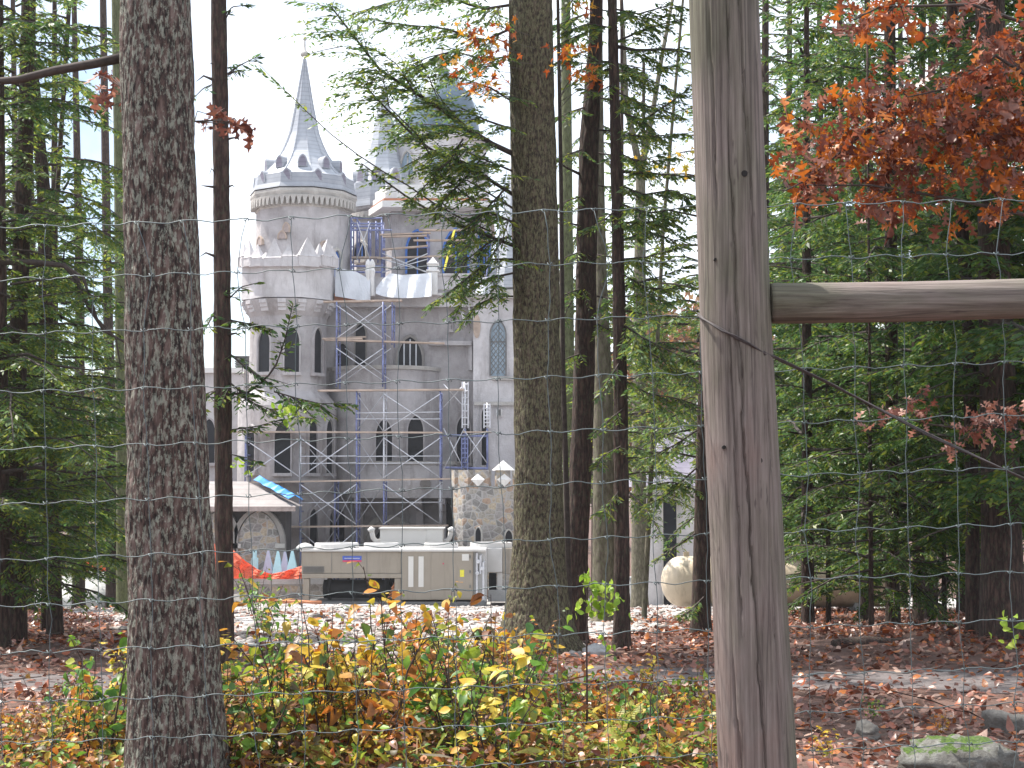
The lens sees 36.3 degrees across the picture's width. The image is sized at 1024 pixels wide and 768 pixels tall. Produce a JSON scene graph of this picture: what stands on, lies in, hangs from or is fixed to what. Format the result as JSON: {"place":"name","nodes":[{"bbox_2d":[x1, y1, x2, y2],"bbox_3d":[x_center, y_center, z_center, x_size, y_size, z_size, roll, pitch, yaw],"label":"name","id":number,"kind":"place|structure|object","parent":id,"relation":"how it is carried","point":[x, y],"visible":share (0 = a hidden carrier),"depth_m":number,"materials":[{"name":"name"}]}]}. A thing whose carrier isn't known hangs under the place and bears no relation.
{"place":"outdoors","nodes":[
{"label":"outdoors","id":0,"kind":"place"},
{"bbox_2d":[39,598,955,657],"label":"gravel ground","id":1,"kind":"structure","parent":0,"point":[280,620],"depth_m":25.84,"materials":[{"name":"grey gravel"}]},
{"bbox_2d":[111,0,127,613],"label":"maple tree","id":2,"kind":"object","parent":1,"relation":"on","point":[121,586],"visible":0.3,"depth_m":33.06,"materials":[{"name":"brown plant"}]},
{"bbox_2d":[63,577,326,599],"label":"wall","id":3,"kind":"structure","parent":1,"relation":"on","point":[291,586],"depth_m":63.88,"materials":[{"name":"concrete"}]},
{"bbox_2d":[214,544,301,593],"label":"safety netting","id":4,"kind":"object","parent":1,"relation":"on","point":[242,564],"visible":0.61,"depth_m":63.24,"materials":[{"name":"plastic"}]},
{"bbox_2d":[297,542,486,606],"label":"industrial chiller","id":5,"kind":"object","parent":1,"relation":"on","point":[425,568],"visible":0.82,"depth_m":60.64,"materials":[{"name":"beige metal"}]},
{"bbox_2d":[367,526,454,579],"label":"vent housing","id":6,"kind":"object","parent":5,"relation":"on","point":[422,535],"visible":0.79,"depth_m":64.72,"materials":[{"name":"metal"}]},
{"bbox_2d":[470,542,511,601],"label":"industrial chiller","id":7,"kind":"object","parent":1,"relation":"on","point":[496,551],"visible":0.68,"depth_m":62.32,"materials":[{"name":"white metal"}]},
{"bbox_2d":[559,0,573,510],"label":"maple tree","id":8,"kind":"object","parent":1,"relation":"on","point":[568,217],"visible":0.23,"depth_m":30.16,"materials":[{"name":"brown plant"}]},
{"bbox_2d":[590,37,614,621],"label":"beech tree","id":9,"kind":"object","parent":1,"relation":"on","point":[601,548],"visible":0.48,"depth_m":21.89,"materials":[{"name":"grey plant"}]},
{"bbox_2d":[629,419,696,604],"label":"slate house","id":10,"kind":"structure","parent":1,"relation":"on","point":[668,514],"depth_m":59.92,"materials":[{"name":"paint"}]},
{"bbox_2d":[663,502,676,604],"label":"door","id":11,"kind":"structure","parent":10,"relation":"in","point":[669,515],"depth_m":59.90,"materials":[{"name":"grey glass"}]},
{"bbox_2d":[661,551,900,614],"bbox_3d":[5.821,4.340,33.789,5.184,1.677,1.091,0,-4,0],"label":"propane tank","id":12,"kind":"object","parent":1,"relation":"on","point":[678,570],"visible":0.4,"depth_m":33.37,"materials":[{"name":"white metal"}]},
{"bbox_2d":[0,491,1023,767],"bbox_3d":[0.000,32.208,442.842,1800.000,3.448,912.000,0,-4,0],"label":"ground","id":13,"kind":"structure","parent":0,"point":[818,645],"depth_m":13.99,"materials":[{"name":"brown soil"}]},
{"bbox_2d":[0,702,50,763],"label":"shrub","id":14,"kind":"object","parent":13,"relation":"on","point":[28,718],"visible":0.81,"depth_m":8.89,"materials":[{"name":"orange plant"}]},
{"bbox_2d":[7,0,101,586],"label":"hemlock tree","id":15,"kind":"object","parent":13,"relation":"on","point":[53,143],"visible":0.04,"depth_m":28.29,"materials":[{"name":"green plant"}]},
{"bbox_2d":[36,684,72,759],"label":"shrub","id":16,"kind":"object","parent":13,"relation":"on","point":[57,719],"visible":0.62,"depth_m":9.09,"materials":[{"name":"green plant"}]},
{"bbox_2d":[0,0,125,647],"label":"hemlock tree","id":17,"kind":"object","parent":13,"relation":"on","point":[19,512],"visible":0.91,"depth_m":15.44,"materials":[{"name":"green plant"}]},
{"bbox_2d":[0,0,126,643],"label":"hemlock tree","id":18,"kind":"object","parent":13,"relation":"on","point":[24,159],"visible":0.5,"depth_m":16.40,"materials":[{"name":"green plant"}]},
{"bbox_2d":[4,0,126,635],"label":"hemlock tree","id":19,"kind":"object","parent":13,"relation":"on","point":[42,163],"visible":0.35,"depth_m":19.06,"materials":[{"name":"green plant"}]},
{"bbox_2d":[43,668,103,738],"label":"shrub","id":20,"kind":"object","parent":13,"relation":"on","point":[68,689],"visible":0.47,"depth_m":9.47,"materials":[{"name":"green plant"}]},
{"bbox_2d":[38,0,115,608],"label":"hemlock tree","id":21,"kind":"object","parent":13,"relation":"on","point":[77,154],"visible":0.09,"depth_m":44.17,"materials":[{"name":"green plant"}]},
{"bbox_2d":[27,3,127,630],"bbox_3d":[-6.404,-2.858,21.207,2.824,12.829,3.258,4,-5,-44],"label":"hemlock tree","id":22,"kind":"object","parent":13,"relation":"on","point":[33,461],"visible":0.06,"depth_m":21.07,"materials":[{"name":"green plant"}]},
{"bbox_2d":[66,662,106,766],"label":"shrub","id":23,"kind":"object","parent":13,"relation":"on","point":[79,711],"visible":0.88,"depth_m":8.84,"materials":[{"name":"green plant"}]},
{"bbox_2d":[61,0,115,607],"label":"hemlock tree","id":24,"kind":"object","parent":13,"relation":"on","point":[110,587],"visible":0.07,"depth_m":50.20,"materials":[{"name":"green plant"}]},
{"bbox_2d":[62,652,126,748],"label":"shrub","id":25,"kind":"object","parent":13,"relation":"on","point":[108,706],"visible":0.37,"depth_m":9.27,"materials":[{"name":"green plant"}]},
{"bbox_2d":[64,632,126,737],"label":"shrub","id":26,"kind":"object","parent":13,"relation":"on","point":[112,691],"visible":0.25,"depth_m":9.66,"materials":[{"name":"green plant"}]},
{"bbox_2d":[79,656,126,759],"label":"shrub","id":27,"kind":"object","parent":13,"relation":"on","point":[107,716],"visible":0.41,"depth_m":9.04,"materials":[{"name":"green plant"}]},
{"bbox_2d":[81,681,126,759],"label":"shrub","id":28,"kind":"object","parent":13,"relation":"on","point":[117,727],"visible":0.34,"depth_m":8.85,"materials":[{"name":"green plant"}]},
{"bbox_2d":[0,699,226,767],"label":"undergrowth","id":29,"kind":"object","parent":13,"relation":"on","point":[61,748],"visible":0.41,"depth_m":8.76,"materials":[{"name":"plant"}]},
{"bbox_2d":[0,0,256,767],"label":"oak tree","id":30,"kind":"object","parent":13,"relation":"on","point":[154,60],"visible":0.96,"depth_m":8.36,"materials":[{"name":"brown plant"}]},
{"bbox_2d":[209,481,303,570],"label":"gatehouse","id":31,"kind":"object","parent":13,"relation":"on","point":[270,515],"visible":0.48,"depth_m":66.07,"materials":[{"name":"white paint"}]},
{"bbox_2d":[218,561,308,703],"bbox_3d":[-1.795,1.831,11.258,0.685,1.090,0.495,0,-4,-7],"label":"shrub","id":32,"kind":"object","parent":13,"relation":"on","point":[286,626],"visible":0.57,"depth_m":11.23,"materials":[{"name":"green plant"}]},
{"bbox_2d":[222,632,314,766],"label":"shrub","id":33,"kind":"object","parent":13,"relation":"on","point":[246,744],"visible":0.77,"depth_m":8.62,"materials":[{"name":"green plant"}]},
{"bbox_2d":[194,0,358,671],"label":"hemlock tree","id":34,"kind":"object","parent":13,"relation":"on","point":[224,430],"visible":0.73,"depth_m":13.55,"materials":[{"name":"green plant"}]},
{"bbox_2d":[246,650,316,767],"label":"shrub","id":35,"kind":"object","parent":13,"relation":"on","point":[296,656],"visible":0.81,"depth_m":8.60,"materials":[{"name":"green plant"}]},
{"bbox_2d":[247,653,319,759],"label":"shrub","id":36,"kind":"object","parent":13,"relation":"on","point":[272,724],"visible":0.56,"depth_m":8.65,"materials":[{"name":"green plant"}]},
{"bbox_2d":[255,645,331,765],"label":"shrub","id":37,"kind":"object","parent":13,"relation":"on","point":[306,673],"visible":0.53,"depth_m":8.83,"materials":[{"name":"yellow plant"}]},
{"bbox_2d":[262,626,352,758],"bbox_3d":[-1.180,1.809,9.034,0.547,0.811,0.424,1,-4,-15],"label":"shrub","id":38,"kind":"object","parent":13,"relation":"on","point":[328,689],"visible":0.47,"depth_m":9.04,"materials":[{"name":"green plant"}]},
{"bbox_2d":[284,598,360,752],"bbox_3d":[-1.107,1.711,8.960,0.454,1.000,0.628,1,-4,-12],"label":"shrub","id":39,"kind":"object","parent":13,"relation":"on","point":[329,674],"visible":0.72,"depth_m":8.92,"materials":[{"name":"yellow plant"}]},
{"bbox_2d":[305,611,360,744],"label":"shrub","id":40,"kind":"object","parent":13,"relation":"on","point":[321,679],"visible":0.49,"depth_m":9.07,"materials":[{"name":"green plant"}]},
{"bbox_2d":[233,389,463,579],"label":"scaffold","id":41,"kind":"object","parent":13,"relation":"on","point":[440,439],"visible":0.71,"depth_m":68.72,"materials":[{"name":"grey metal"}]},
{"bbox_2d":[322,299,444,388],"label":"scaffold","id":42,"kind":"object","parent":41,"relation":"on","point":[339,338],"visible":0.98,"depth_m":70.40,"materials":[{"name":"grey metal"}]},
{"bbox_2d":[205,38,514,582],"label":"castle","id":43,"kind":"structure","parent":13,"relation":"on","point":[302,174],"depth_m":72.56,"materials":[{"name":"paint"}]},
{"bbox_2d":[335,269,369,299],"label":"draped tarp","id":44,"kind":"object","parent":43,"relation":"attached to","point":[355,285],"visible":0.9,"depth_m":72.46,"materials":[{"name":"white plastic"}]},
{"bbox_2d":[350,217,391,276],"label":"scaffold","id":45,"kind":"object","parent":43,"relation":"on","point":[358,225],"visible":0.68,"depth_m":75.25,"materials":[{"name":"blue metal"}]},
{"bbox_2d":[376,273,431,297],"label":"draped tarp","id":46,"kind":"object","parent":43,"relation":"on","point":[415,286],"visible":1,"depth_m":72.14,"materials":[{"name":"white plastic"}]},
{"bbox_2d":[377,229,487,276],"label":"scaffold","id":47,"kind":"object","parent":43,"relation":"on","point":[428,240],"visible":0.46,"depth_m":74.93,"materials":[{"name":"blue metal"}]},
{"bbox_2d":[326,634,396,756],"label":"shrub","id":48,"kind":"object","parent":13,"relation":"on","point":[368,677],"visible":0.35,"depth_m":9.09,"materials":[{"name":"yellow plant"}]},
{"bbox_2d":[322,658,405,763],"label":"shrub","id":49,"kind":"object","parent":13,"relation":"on","point":[370,714],"visible":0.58,"depth_m":8.92,"materials":[{"name":"orange plant"}]},
{"bbox_2d":[346,561,414,698],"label":"shrub","id":50,"kind":"object","parent":13,"relation":"on","point":[365,627],"visible":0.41,"depth_m":10.74,"materials":[{"name":"yellow plant"}]},
{"bbox_2d":[346,679,422,767],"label":"shrub","id":51,"kind":"object","parent":13,"relation":"on","point":[391,704],"visible":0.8,"depth_m":8.71,"materials":[{"name":"orange plant"}]},
{"bbox_2d":[364,581,444,733],"bbox_3d":[-0.659,1.726,9.513,0.506,1.043,0.572,0,-4,0],"label":"shrub","id":52,"kind":"object","parent":13,"relation":"on","point":[413,669],"visible":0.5,"depth_m":9.48,"materials":[{"name":"yellow plant"}]},
{"bbox_2d":[248,0,585,654],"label":"hemlock tree","id":53,"kind":"object","parent":13,"relation":"on","point":[532,151],"visible":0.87,"depth_m":15.81,"materials":[{"name":"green plant"}]},
{"bbox_2d":[373,617,469,740],"bbox_3d":[-0.539,1.839,9.498,0.473,0.805,0.591,-3,-5,37],"label":"shrub","id":54,"kind":"object","parent":13,"relation":"on","point":[441,675],"visible":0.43,"depth_m":9.47,"materials":[{"name":"green plant"}]},
{"bbox_2d":[384,602,479,694],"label":"shrub","id":55,"kind":"object","parent":13,"relation":"on","point":[446,608],"visible":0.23,"depth_m":10.76,"materials":[{"name":"orange plant"}]},
{"bbox_2d":[346,591,522,749],"bbox_3d":[-0.460,1.759,9.196,1.051,1.077,0.216,0,-4,0],"label":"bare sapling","id":56,"kind":"object","parent":13,"relation":"on","point":[426,615],"visible":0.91,"depth_m":9.22,"materials":[{"name":"yellow plant"}]},
{"bbox_2d":[403,631,495,756],"bbox_3d":[-0.367,1.841,9.076,0.543,0.761,0.670,0,-4,0],"label":"shrub","id":57,"kind":"object","parent":13,"relation":"on","point":[435,701],"visible":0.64,"depth_m":9.05,"materials":[{"name":"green plant"}]},
{"bbox_2d":[404,607,497,751],"bbox_3d":[-0.335,1.792,9.325,0.650,0.885,0.520,-2,-4,30],"label":"shrub","id":58,"kind":"object","parent":13,"relation":"on","point":[473,652],"visible":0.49,"depth_m":9.33,"materials":[{"name":"green plant"}]},
{"bbox_2d":[443,382,491,469],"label":"scaffold","id":59,"kind":"object","parent":13,"relation":"on","point":[465,432],"visible":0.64,"depth_m":69.11,"materials":[{"name":"grey metal"}]},
{"bbox_2d":[222,654,717,767],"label":"undergrowth","id":60,"kind":"object","parent":13,"relation":"on","point":[535,738],"visible":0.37,"depth_m":8.63,"materials":[{"name":"green plant"}]},
{"bbox_2d":[227,675,717,767],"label":"dry grass","id":61,"kind":"structure","parent":13,"relation":"on","point":[533,749],"depth_m":8.65,"materials":[{"name":"yellow plant"}]},
{"bbox_2d":[451,460,514,598],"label":"stone tower","id":62,"kind":"structure","parent":13,"relation":"on","point":[477,514],"depth_m":65.98,"materials":[{"name":"grey stone"}]},
{"bbox_2d":[457,593,527,728],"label":"shrub","id":63,"kind":"object","parent":13,"relation":"on","point":[476,598],"visible":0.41,"depth_m":10.17,"materials":[{"name":"green plant"}]},
{"bbox_2d":[438,646,551,767],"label":"shrub","id":64,"kind":"object","parent":13,"relation":"on","point":[522,661],"visible":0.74,"depth_m":8.61,"materials":[{"name":"yellow plant"}]},
{"bbox_2d":[460,611,553,715],"bbox_3d":[-0.033,1.880,10.014,0.604,0.797,0.701,0,-4,0],"label":"shrub","id":65,"kind":"object","parent":13,"relation":"on","point":[529,627],"visible":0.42,"depth_m":10.06,"materials":[{"name":"yellow plant"}]},
{"bbox_2d":[0,0,1023,767],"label":"woven wire fence","id":66,"kind":"object","parent":13,"relation":"on","point":[744,304],"visible":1,"depth_m":4.87,"materials":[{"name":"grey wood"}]},
{"bbox_2d":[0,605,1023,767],"bbox_3d":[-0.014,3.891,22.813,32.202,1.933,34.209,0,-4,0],"label":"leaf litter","id":67,"kind":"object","parent":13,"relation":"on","point":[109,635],"visible":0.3,"depth_m":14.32,"materials":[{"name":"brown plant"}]},
{"bbox_2d":[454,625,573,767],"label":"shrub","id":68,"kind":"object","parent":13,"relation":"on","point":[520,707],"visible":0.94,"depth_m":8.60,"materials":[{"name":"green plant"}]},
{"bbox_2d":[438,0,603,611],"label":"maple sapling","id":69,"kind":"object","parent":13,"relation":"on","point":[564,54],"visible":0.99,"depth_m":16.68,"materials":[{"name":"plant"}]},
{"bbox_2d":[548,662,596,719],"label":"shrub","id":70,"kind":"object","parent":13,"relation":"on","point":[567,696],"visible":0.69,"depth_m":10.25,"materials":[{"name":"green plant"}]},
{"bbox_2d":[566,569,631,730],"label":"lime sapling","id":71,"kind":"object","parent":13,"relation":"on","point":[609,606],"visible":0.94,"depth_m":9.49,"materials":[{"name":"green plant"}]},
{"bbox_2d":[559,17,646,609],"bbox_3d":[1.780,-3.609,34.317,2.440,17.851,2.625,0,-4,0],"label":"hemlock tree","id":72,"kind":"object","parent":13,"relation":"on","point":[576,141],"visible":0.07,"depth_m":33.90,"materials":[{"name":"green plant"}]},
{"bbox_2d":[553,0,693,644],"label":"hemlock tree","id":73,"kind":"object","parent":13,"relation":"on","point":[582,358],"visible":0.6,"depth_m":17.58,"materials":[{"name":"green plant"}]},
{"bbox_2d":[562,0,694,543],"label":"hemlock tree","id":74,"kind":"object","parent":13,"relation":"on","point":[662,472],"visible":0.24,"depth_m":24.88,"materials":[{"name":"green plant"}]},
{"bbox_2d":[556,0,703,649],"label":"hemlock tree","id":75,"kind":"object","parent":13,"relation":"on","point":[620,497],"visible":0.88,"depth_m":16.21,"materials":[{"name":"green plant"}]},
{"bbox_2d":[612,677,671,740],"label":"shrub","id":76,"kind":"object","parent":13,"relation":"on","point":[625,700],"visible":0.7,"depth_m":9.45,"materials":[{"name":"green plant"}]},
{"bbox_2d":[619,0,673,607],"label":"ash tree","id":77,"kind":"object","parent":13,"relation":"on","point":[637,551],"visible":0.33,"depth_m":45.82,"materials":[{"name":"brown plant"}]},
{"bbox_2d":[606,42,695,510],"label":"hemlock tree","id":78,"kind":"object","parent":13,"relation":"on","point":[648,250],"visible":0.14,"depth_m":48.38,"materials":[{"name":"green plant"}]},
{"bbox_2d":[610,299,698,496],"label":"tree","id":79,"kind":"object","parent":13,"relation":"on","point":[663,363],"visible":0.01,"depth_m":117.70,"materials":[{"name":"green plant"}]},
{"bbox_2d":[633,0,694,617],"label":"maple tree","id":80,"kind":"object","parent":13,"relation":"on","point":[647,551],"visible":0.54,"depth_m":24.91,"materials":[{"name":"brown plant"}]},
{"bbox_2d":[638,689,709,747],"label":"shrub","id":81,"kind":"object","parent":13,"relation":"on","point":[687,707],"visible":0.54,"depth_m":9.16,"materials":[{"name":"orange plant"}]},
{"bbox_2d":[627,9,762,635],"bbox_3d":[2.243,-5.381,18.620,4.266,17.124,4.055,0,-4,0],"label":"hemlock tree","id":82,"kind":"object","parent":13,"relation":"on","point":[696,612],"visible":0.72,"depth_m":18.00,"materials":[{"name":"green plant"}]},
{"bbox_2d":[574,34,832,510],"bbox_3d":[3.595,-3.154,31.209,5.028,16.121,4.340,-2,-4,33],"label":"hemlock tree","id":83,"kind":"object","parent":13,"relation":"on","point":[671,323],"visible":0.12,"depth_m":31.11,"materials":[{"name":"green plant"}]},
{"bbox_2d":[662,0,850,556],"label":"hemlock tree","id":84,"kind":"object","parent":13,"relation":"on","point":[767,86],"visible":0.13,"depth_m":30.21,"materials":[{"name":"green plant"}]},
{"bbox_2d":[643,0,912,608],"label":"hemlock tree","id":85,"kind":"object","parent":13,"relation":"on","point":[789,32],"visible":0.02,"depth_m":46.32,"materials":[{"name":"green plant"}]},
{"bbox_2d":[683,0,912,608],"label":"hemlock tree","id":86,"kind":"object","parent":13,"relation":"on","point":[819,119],"visible":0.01,"depth_m":40.75,"materials":[{"name":"green plant"}]},
{"bbox_2d":[672,0,956,608],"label":"hemlock tree","id":87,"kind":"object","parent":13,"relation":"on","point":[775,183],"visible":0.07,"depth_m":36.27,"materials":[{"name":"green plant"}]},
{"bbox_2d":[781,85,919,622],"bbox_3d":[4.623,-0.330,23.126,2.578,8.286,2.147,0,-4,0],"label":"hemlock tree","id":88,"kind":"object","parent":13,"relation":"on","point":[828,563],"visible":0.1,"depth_m":22.86,"materials":[{"name":"green plant"}]},
{"bbox_2d":[760,0,978,623],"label":"hemlock tree","id":89,"kind":"object","parent":13,"relation":"on","point":[808,337],"visible":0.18,"depth_m":22.05,"materials":[{"name":"green plant"}]},
{"bbox_2d":[782,32,964,627],"bbox_3d":[4.150,-0.622,18.619,2.498,7.534,2.165,-2,-4,23],"label":"hemlock tree","id":90,"kind":"object","parent":13,"relation":"on","point":[870,535],"visible":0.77,"depth_m":18.54,"materials":[{"name":"green plant"}]},
{"bbox_2d":[767,0,979,620],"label":"hemlock tree","id":91,"kind":"object","parent":13,"relation":"on","point":[823,534],"visible":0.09,"depth_m":27.34,"materials":[{"name":"green plant"}]},
{"bbox_2d":[820,329,964,627],"bbox_3d":[5.061,-0.500,20.488,2.000,7.859,2.308,-1,-4,21],"label":"hemlock tree","id":92,"kind":"object","parent":13,"relation":"on","point":[877,520],"visible":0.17,"depth_m":20.26,"materials":[{"name":"green plant"}]},
{"bbox_2d":[766,0,1023,625],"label":"hemlock tree","id":93,"kind":"object","parent":13,"relation":"on","point":[889,265],"visible":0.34,"depth_m":19.70,"materials":[{"name":"green plant"}]},
{"bbox_2d":[768,0,1023,246],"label":"oak sapling","id":94,"kind":"object","parent":13,"relation":"on","point":[964,128],"visible":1,"depth_m":8.13,"materials":[{"name":"orange plant"}]},
{"bbox_2d":[783,0,1021,620],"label":"hemlock tree","id":95,"kind":"object","parent":13,"relation":"on","point":[916,614],"visible":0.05,"depth_m":24.79,"materials":[{"name":"green plant"}]},
{"bbox_2d":[830,66,1023,624],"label":"hemlock tree","id":96,"kind":"object","parent":13,"relation":"on","point":[944,592],"visible":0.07,"depth_m":20.86,"materials":[{"name":"green plant"}]},
{"bbox_2d":[844,0,1010,617],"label":"hemlock tree","id":97,"kind":"object","parent":13,"relation":"on","point":[936,585],"visible":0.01,"depth_m":30.68,"materials":[{"name":"green plant"}]},
{"bbox_2d":[848,0,1023,634],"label":"hemlock tree","id":98,"kind":"object","parent":13,"relation":"on","point":[972,514],"visible":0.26,"depth_m":16.99,"materials":[{"name":"green plant"}]},
{"bbox_2d":[849,0,1023,639],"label":"hemlock tree","id":99,"kind":"object","parent":13,"relation":"on","point":[994,595],"visible":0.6,"depth_m":15.96,"materials":[{"name":"green plant"}]},
{"bbox_2d":[854,385,1023,649],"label":"oak sapling","id":100,"kind":"object","parent":13,"relation":"on","point":[980,422],"visible":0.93,"depth_m":9.90,"materials":[{"name":"red plant"}]},
{"bbox_2d":[896,734,1023,767],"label":"mossy rock","id":101,"kind":"object","parent":13,"relation":"on","point":[987,755],"visible":0.95,"depth_m":8.51,"materials":[{"name":"grey stone"}]},
{"bbox_2d":[981,709,1023,732],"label":"rock","id":102,"kind":"object","parent":13,"relation":"on","point":[993,718],"visible":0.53,"depth_m":10.44,"materials":[{"name":"grey stone"}]},
{"bbox_2d":[0,666,1023,695],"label":"path","id":103,"kind":"structure","parent":0,"point":[1009,682],"depth_m":13.21,"materials":[{"name":"packed dirt"},{"name":"fallen leaves"}]},
{"bbox_2d":[3,0,1023,471],"label":"sky","id":104,"kind":"structure","parent":0,"point":[253,31],"materials":[{"name":"white"}]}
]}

